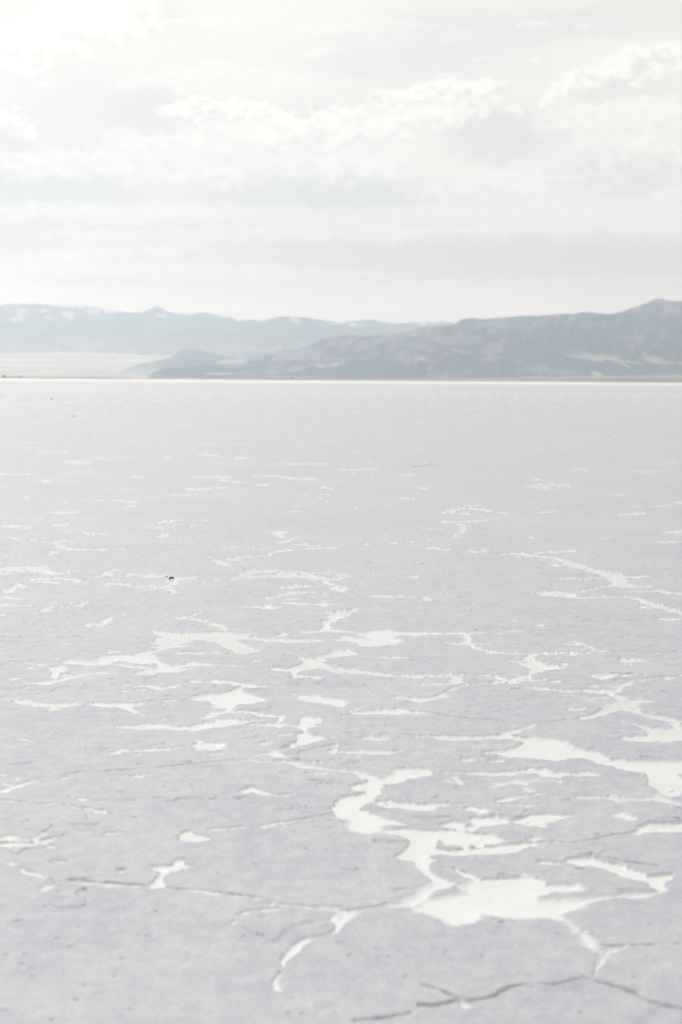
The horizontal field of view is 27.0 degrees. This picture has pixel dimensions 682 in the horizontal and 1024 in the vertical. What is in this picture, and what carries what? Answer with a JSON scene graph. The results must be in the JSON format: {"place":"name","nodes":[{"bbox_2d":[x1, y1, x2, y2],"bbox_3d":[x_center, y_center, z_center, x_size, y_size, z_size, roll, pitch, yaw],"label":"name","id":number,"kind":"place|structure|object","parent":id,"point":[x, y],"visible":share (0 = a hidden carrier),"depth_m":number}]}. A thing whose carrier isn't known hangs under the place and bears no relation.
{"place":"outdoors","nodes":[
{"label":"outdoors","id":0,"kind":"place"},
{"bbox_2d":[0,352,202,378],"bbox_3d":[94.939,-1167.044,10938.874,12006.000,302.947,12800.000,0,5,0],"label":"salt flat","id":1,"kind":"structure","parent":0,"point":[64,365],"depth_m":15220.12},
{"bbox_2d":[115,349,247,375],"bbox_3d":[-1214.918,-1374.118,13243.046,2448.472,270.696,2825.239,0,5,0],"label":"hill","id":2,"kind":"structure","parent":0,"point":[187,357],"depth_m":12580.77},
{"bbox_2d":[0,304,455,360],"bbox_3d":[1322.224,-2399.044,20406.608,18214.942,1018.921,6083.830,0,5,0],"label":"mountain range","id":3,"kind":"structure","parent":0,"point":[39,328],"depth_m":19327.59},
{"bbox_2d":[146,362,344,377],"bbox_3d":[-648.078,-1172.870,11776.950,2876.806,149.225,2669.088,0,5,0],"label":"foothills","id":4,"kind":"structure","parent":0,"point":[210,371],"depth_m":11468.46},
{"bbox_2d":[0,378,681,1023],"bbox_3d":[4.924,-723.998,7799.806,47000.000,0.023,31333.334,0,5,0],"label":"salt flat","id":5,"kind":"structure","parent":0,"point":[224,798],"depth_m":7.02},
{"bbox_2d":[147,374,681,381],"bbox_3d":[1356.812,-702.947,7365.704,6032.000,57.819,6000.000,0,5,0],"label":"gravel fan","id":6,"kind":"object","parent":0,"point":[660,378],"visible":0.81,"depth_m":7424.89},
{"bbox_2d":[243,298,681,372],"bbox_3d":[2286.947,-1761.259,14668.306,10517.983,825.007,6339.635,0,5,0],"label":"mountain range","id":7,"kind":"structure","parent":0,"point":[647,337],"depth_m":12481.11},
{"bbox_2d":[308,341,681,378],"bbox_3d":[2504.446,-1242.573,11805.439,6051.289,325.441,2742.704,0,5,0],"label":"foothills","id":8,"kind":"structure","parent":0,"point":[419,359],"depth_m":10961.90}
]}

